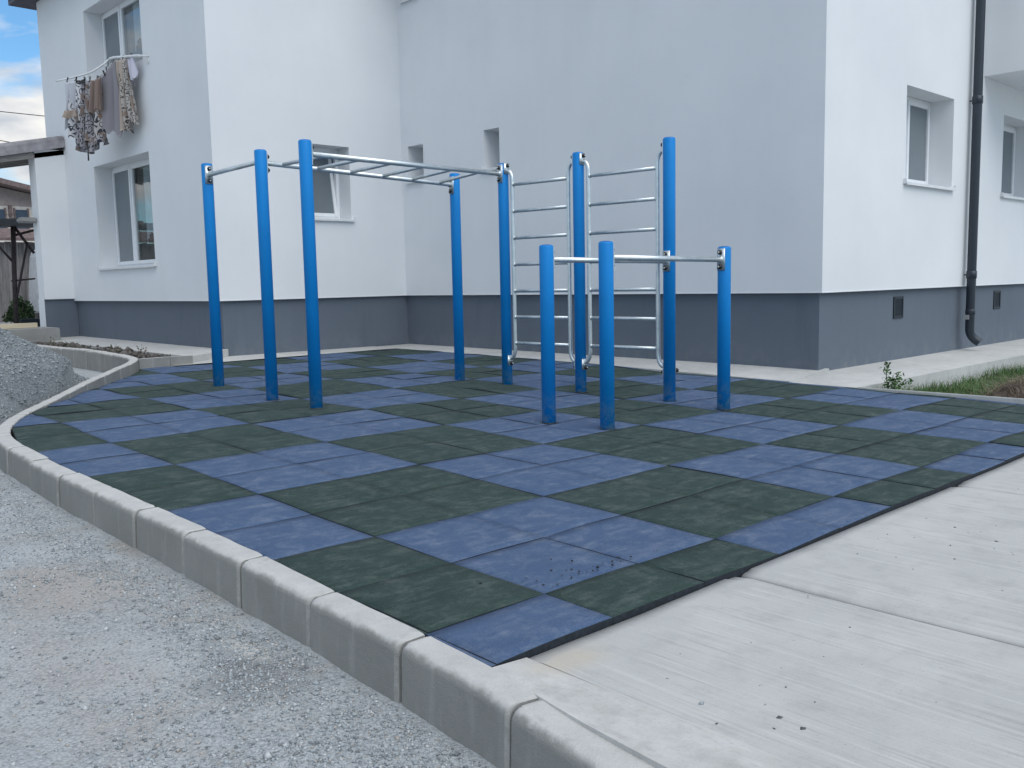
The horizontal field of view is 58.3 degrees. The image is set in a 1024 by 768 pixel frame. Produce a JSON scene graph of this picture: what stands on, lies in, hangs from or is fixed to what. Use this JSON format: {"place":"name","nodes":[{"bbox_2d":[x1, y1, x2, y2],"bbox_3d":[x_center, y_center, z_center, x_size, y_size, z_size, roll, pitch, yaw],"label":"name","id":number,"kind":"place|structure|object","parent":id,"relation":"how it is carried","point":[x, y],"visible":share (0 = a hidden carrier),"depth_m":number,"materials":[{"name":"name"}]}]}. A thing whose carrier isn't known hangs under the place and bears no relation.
{"place":"outdoors","nodes":[
{"label":"outdoors","id":0,"kind":"place"},
{"bbox_2d":[0,111,42,115],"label":"power cable","id":1,"kind":"object","parent":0,"point":[21,113],"visible":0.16,"depth_m":30.25,"materials":[{"name":"black plastic"}]},
{"bbox_2d":[0,0,45,184],"label":"sky","id":2,"kind":"structure","parent":0,"point":[21,89],"materials":[{"name":"blue"}]},
{"bbox_2d":[33,341,170,358],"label":"planter soil","id":3,"kind":"structure","parent":0,"point":[138,355],"depth_m":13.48,"materials":[{"name":"brown soil"}]},
{"bbox_2d":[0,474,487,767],"bbox_3d":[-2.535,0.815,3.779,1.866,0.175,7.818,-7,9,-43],"label":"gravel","id":4,"kind":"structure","parent":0,"point":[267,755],"depth_m":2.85,"materials":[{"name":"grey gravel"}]},
{"bbox_2d":[0,322,1017,767],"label":"ground","id":5,"kind":"structure","parent":0,"point":[76,680],"depth_m":2.87,"materials":[{"name":"grey gravel"}]},
{"bbox_2d":[0,178,34,295],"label":"brown roofed house","id":6,"kind":"structure","parent":5,"relation":"on","point":[15,201],"depth_m":29.85,"materials":[{"name":"tile"}]},
{"bbox_2d":[0,208,7,227],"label":"window","id":7,"kind":"structure","parent":6,"relation":"in","point":[2,211],"depth_m":29.68,"materials":[{"name":"blue glass"}]},
{"bbox_2d":[13,208,29,228],"bbox_3d":[-16.051,-5.338,30.081,0.460,0.820,0.058,-7,9,-43],"label":"window","id":8,"kind":"structure","parent":6,"relation":"in","point":[17,213],"depth_m":30.04,"materials":[{"name":"blue glass"}]},
{"bbox_2d":[0,219,34,322],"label":"pipe frame","id":9,"kind":"object","parent":5,"relation":"on","point":[13,224],"visible":0.83,"depth_m":18.24,"materials":[{"name":"metal"}]},
{"bbox_2d":[2,295,35,322],"bbox_3d":[-10.596,-1.608,19.800,0.662,0.627,0.789,-7,9,-43],"label":"bush","id":10,"kind":"object","parent":5,"relation":"on","point":[25,311],"visible":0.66,"depth_m":19.75,"materials":[{"name":"green plant"}]},
{"bbox_2d":[0,228,39,321],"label":"board fence","id":11,"kind":"object","parent":5,"relation":"on","point":[5,277],"visible":0.1,"depth_m":21.82,"materials":[{"name":"brown wood"}]},
{"bbox_2d":[19,318,39,326],"bbox_3d":[-9.713,-1.269,18.948,0.780,0.170,0.250,-7,9,-43],"label":"dark box","id":12,"kind":"object","parent":5,"relation":"on","point":[35,320],"visible":0.19,"depth_m":18.71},
{"bbox_2d":[7,327,60,342],"bbox_3d":[-8.544,-0.735,15.251,1.750,0.335,0.740,-7,9,-43],"label":"concrete step","id":13,"kind":"object","parent":5,"relation":"on","point":[38,334],"visible":0.5,"depth_m":15.35,"materials":[{"name":"grey concrete"}]},
{"bbox_2d":[0,323,37,328],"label":"timber plank","id":14,"kind":"object","parent":13,"relation":"on","point":[18,325],"visible":1,"depth_m":15.50,"materials":[{"name":"brown wood"}]},
{"bbox_2d":[29,250,38,312],"bbox_3d":[-9.696,-2.462,22.263,3.320,1.690,1.640,-7,9,-43],"label":"white van","id":15,"kind":"object","parent":5,"relation":"on","point":[33,293],"visible":0.06,"depth_m":21.47,"materials":[{"name":"paint"}]},
{"bbox_2d":[0,328,89,424],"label":"gravel heap","id":16,"kind":"object","parent":5,"relation":"on","point":[31,374],"visible":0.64,"depth_m":8.30,"materials":[{"name":"grey gravel"}]},
{"bbox_2d":[49,336,228,364],"bbox_3d":[-5.869,-0.487,14.110,0.890,0.293,6.230,-7,9,-43],"label":"apron","id":17,"kind":"object","parent":5,"relation":"on","point":[198,354],"visible":0.29,"depth_m":13.32,"materials":[{"name":"concrete"}]},
{"bbox_2d":[0,344,654,767],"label":"kerb","id":18,"kind":"structure","parent":5,"relation":"on","point":[496,718],"depth_m":2.96,"materials":[{"name":"concrete"}]},
{"bbox_2d":[492,657,797,767],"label":"mortar band","id":19,"kind":"object","parent":18,"relation":"attached to","point":[653,737],"visible":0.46,"depth_m":2.19,"materials":[{"name":"grey concrete"}]},
{"bbox_2d":[174,344,828,381],"bbox_3d":[-0.694,-0.114,10.769,4.350,0.271,7.140,-7,9,-43],"label":"paved strip","id":20,"kind":"object","parent":5,"relation":"on","point":[755,372],"visible":0.36,"depth_m":10.84,"materials":[{"name":"concrete"}]},
{"bbox_2d":[0,0,1023,369],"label":"apartment building","id":21,"kind":"structure","parent":5,"relation":"on","point":[850,182],"depth_m":12.28,"materials":[{"name":"white paint"}]},
{"bbox_2d":[56,54,148,81],"bbox_3d":[-6.110,-4.721,13.674,0.757,0.360,1.756,-7,9,-43],"label":"clothes drying rack","id":22,"kind":"object","parent":21,"relation":"attached to","point":[117,57],"visible":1,"depth_m":13.76,"materials":[{"name":"white metal"}]},
{"bbox_2d":[64,81,75,129],"bbox_3d":[-6.682,-4.181,13.947,0.150,0.816,0.415,-7,9,-43],"label":"shirt","id":23,"kind":"object","parent":22,"relation":"hanging from","point":[71,96],"visible":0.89,"depth_m":13.89,"materials":[{"name":"white fabric"}]},
{"bbox_2d":[62,82,84,137],"bbox_3d":[-6.597,-4.132,13.902,0.506,0.883,0.234,4,8,40],"label":"blouse","id":24,"kind":"object","parent":22,"relation":"hanging from","point":[70,114],"visible":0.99,"depth_m":13.88,"materials":[{"name":"white fabric"}]},
{"bbox_2d":[75,81,93,147],"bbox_3d":[-6.457,-4.039,13.856,0.372,1.036,0.183,3,8,34],"label":"tunic","id":25,"kind":"object","parent":22,"relation":"hanging from","point":[81,141],"visible":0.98,"depth_m":13.80,"materials":[{"name":"white fabric"}]},
{"bbox_2d":[75,79,109,160],"bbox_3d":[-6.392,-3.970,13.869,0.732,1.202,0.218,3,7,31],"label":"dress","id":26,"kind":"object","parent":22,"relation":"hanging from","point":[96,139],"visible":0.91,"depth_m":13.76,"materials":[{"name":"multicoloured fabric"}]},
{"bbox_2d":[88,77,102,113],"bbox_3d":[-6.183,-4.280,13.675,0.285,0.540,0.120,2,7,30],"label":"towel","id":27,"kind":"object","parent":22,"relation":"hanging from","point":[95,99],"visible":1,"depth_m":13.65,"materials":[{"name":"brown fabric"}]},
{"bbox_2d":[99,61,122,136],"bbox_3d":[-6.033,-4.209,13.717,0.462,1.150,0.075,2,7,25],"label":"grey dress","id":28,"kind":"object","parent":22,"relation":"hanging from","point":[111,108],"visible":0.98,"depth_m":13.68,"materials":[{"name":"grey fabric"}]},
{"bbox_2d":[115,59,126,131],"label":"trousers","id":29,"kind":"object","parent":22,"relation":"hanging from","point":[119,69],"visible":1,"depth_m":13.61,"materials":[{"name":"beige fabric"}]},
{"bbox_2d":[118,57,139,133],"bbox_3d":[-5.643,-4.259,13.535,0.401,1.090,0.135,4,8,38],"label":"scarf","id":30,"kind":"object","parent":22,"relation":"hanging from","point":[129,111],"visible":1,"depth_m":13.53,"materials":[{"name":"beige fabric"}]},
{"bbox_2d":[124,57,138,85],"bbox_3d":[-5.586,-4.594,13.493,0.115,0.418,0.330,-7,9,-43],"label":"shirt","id":31,"kind":"object","parent":22,"relation":"hanging from","point":[132,69],"visible":1,"depth_m":13.40,"materials":[{"name":"white fabric"}]},
{"bbox_2d":[101,0,142,70],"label":"window","id":32,"kind":"structure","parent":21,"relation":"in","point":[113,21],"depth_m":14.59,"materials":[{"name":"white plastic"}]},
{"bbox_2d":[97,158,156,269],"bbox_3d":[-6.024,-2.688,14.601,0.407,1.699,2.320,-7,9,-43],"label":"window","id":33,"kind":"structure","parent":21,"relation":"in","point":[123,177],"depth_m":14.92,"materials":[{"name":"white plastic"}]},
{"bbox_2d":[312,147,354,221],"bbox_3d":[-2.788,-2.950,13.597,0.730,1.088,0.513,-7,9,-43],"label":"window","id":34,"kind":"structure","parent":21,"relation":"in","point":[325,186],"depth_m":13.78,"materials":[{"name":"white plastic"}]},
{"bbox_2d":[480,153,499,169],"bbox_3d":[-0.175,-3.279,12.907,0.397,0.568,0.400,-7,9,-43],"label":"window","id":35,"kind":"structure","parent":21,"relation":"in","point":[493,168],"depth_m":12.84,"materials":[{"name":"white plastic"}]},
{"bbox_2d":[903,96,955,190],"bbox_3d":[4.917,-2.932,11.130,1.450,1.124,0.397,-7,9,-43],"label":"window","id":36,"kind":"structure","parent":21,"relation":"in","point":[918,111],"depth_m":11.44,"materials":[{"name":"white plastic"}]},
{"bbox_2d":[1000,125,1023,199],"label":"window","id":37,"kind":"structure","parent":21,"relation":"in","point":[1009,134],"depth_m":13.64,"materials":[{"name":"white plastic"}]},
{"bbox_2d":[793,339,1023,389],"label":"side apron","id":38,"kind":"object","parent":5,"relation":"on","point":[943,366],"visible":0.39,"depth_m":10.30,"materials":[{"name":"concrete"}]},
{"bbox_2d":[858,387,1023,403],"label":"edging strip","id":39,"kind":"object","parent":5,"relation":"on","point":[1008,399],"visible":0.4,"depth_m":7.95,"materials":[{"name":"concrete"}]},
{"bbox_2d":[877,362,1023,395],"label":"grass","id":40,"kind":"structure","parent":5,"relation":"on","point":[981,386],"depth_m":9.54,"materials":[{"name":"green plant"}]},
{"bbox_2d":[880,362,912,389],"bbox_3d":[3.715,-0.041,8.861,0.536,0.393,0.206,-7,9,-43],"label":"weed plant","id":41,"kind":"object","parent":40,"relation":"on","point":[894,382],"visible":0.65,"depth_m":8.76,"materials":[{"name":"green plant"}]},
{"bbox_2d":[941,373,1023,399],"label":"dry grass heap","id":42,"kind":"object","parent":40,"relation":"on","point":[1013,390],"visible":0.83,"depth_m":8.14,"materials":[{"name":"plant"}]},
{"bbox_2d":[939,372,1008,394],"bbox_3d":[5.421,0.092,9.251,3.857,0.134,2.017,-7,9,-43],"label":"clover","id":43,"kind":"object","parent":5,"relation":"on","point":[983,381],"visible":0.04,"depth_m":10.36,"materials":[{"name":"green plant"}]},
{"bbox_2d":[529,457,1023,767],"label":"pavement","id":44,"kind":"structure","parent":0,"point":[934,633],"depth_m":2.67,"materials":[{"name":"concrete"}]},
{"bbox_2d":[667,518,1019,729],"bbox_3d":[2.244,0.657,3.490,4.379,0.036,1.578,-7,9,-43],"label":"grit","id":45,"kind":"object","parent":44,"relation":"on","point":[778,716],"visible":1,"depth_m":2.33,"materials":[{"name":"grey gravel"}]},
{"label":"tile bed","id":46,"kind":"structure","parent":0,"visible":0},
{"bbox_2d":[138,355,192,368],"bbox_3d":[-4.205,-0.217,11.135,0.072,0.238,0.819,2,7,27],"label":"planter edge","id":47,"kind":"object","parent":46,"relation":"on","point":[169,361],"visible":0.57,"depth_m":11.09,"materials":[{"name":"concrete"}]},
{"bbox_2d":[12,349,1023,666],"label":"rubber tile floor","id":48,"kind":"structure","parent":46,"relation":"on","point":[426,493],"depth_m":5.08,"materials":[{"name":"blue rubber"}]},
{"bbox_2d":[201,137,678,423],"bbox_3d":[-0.814,-0.943,8.232,2.488,2.283,3.954,-7,9,-43],"label":"outdoor gym","id":49,"kind":"object","parent":48,"relation":"on","point":[546,263],"visible":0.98,"depth_m":7.97,"materials":[{"name":"blue metal"}]},
{"bbox_2d":[479,550,657,586],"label":"rubber crumbs","id":50,"kind":"object","parent":48,"relation":"on","point":[597,566],"visible":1,"depth_m":3.36,"materials":[{"name":"black rubber"}]},
{"bbox_2d":[598,241,731,429],"bbox_3d":[1.170,-0.361,6.832,1.509,1.374,0.129,-7,8,-42],"label":"parallel bar","id":51,"kind":"object","parent":46,"relation":"on","point":[607,257],"visible":0.98,"depth_m":6.41,"materials":[{"name":"blue metal"}]}
]}

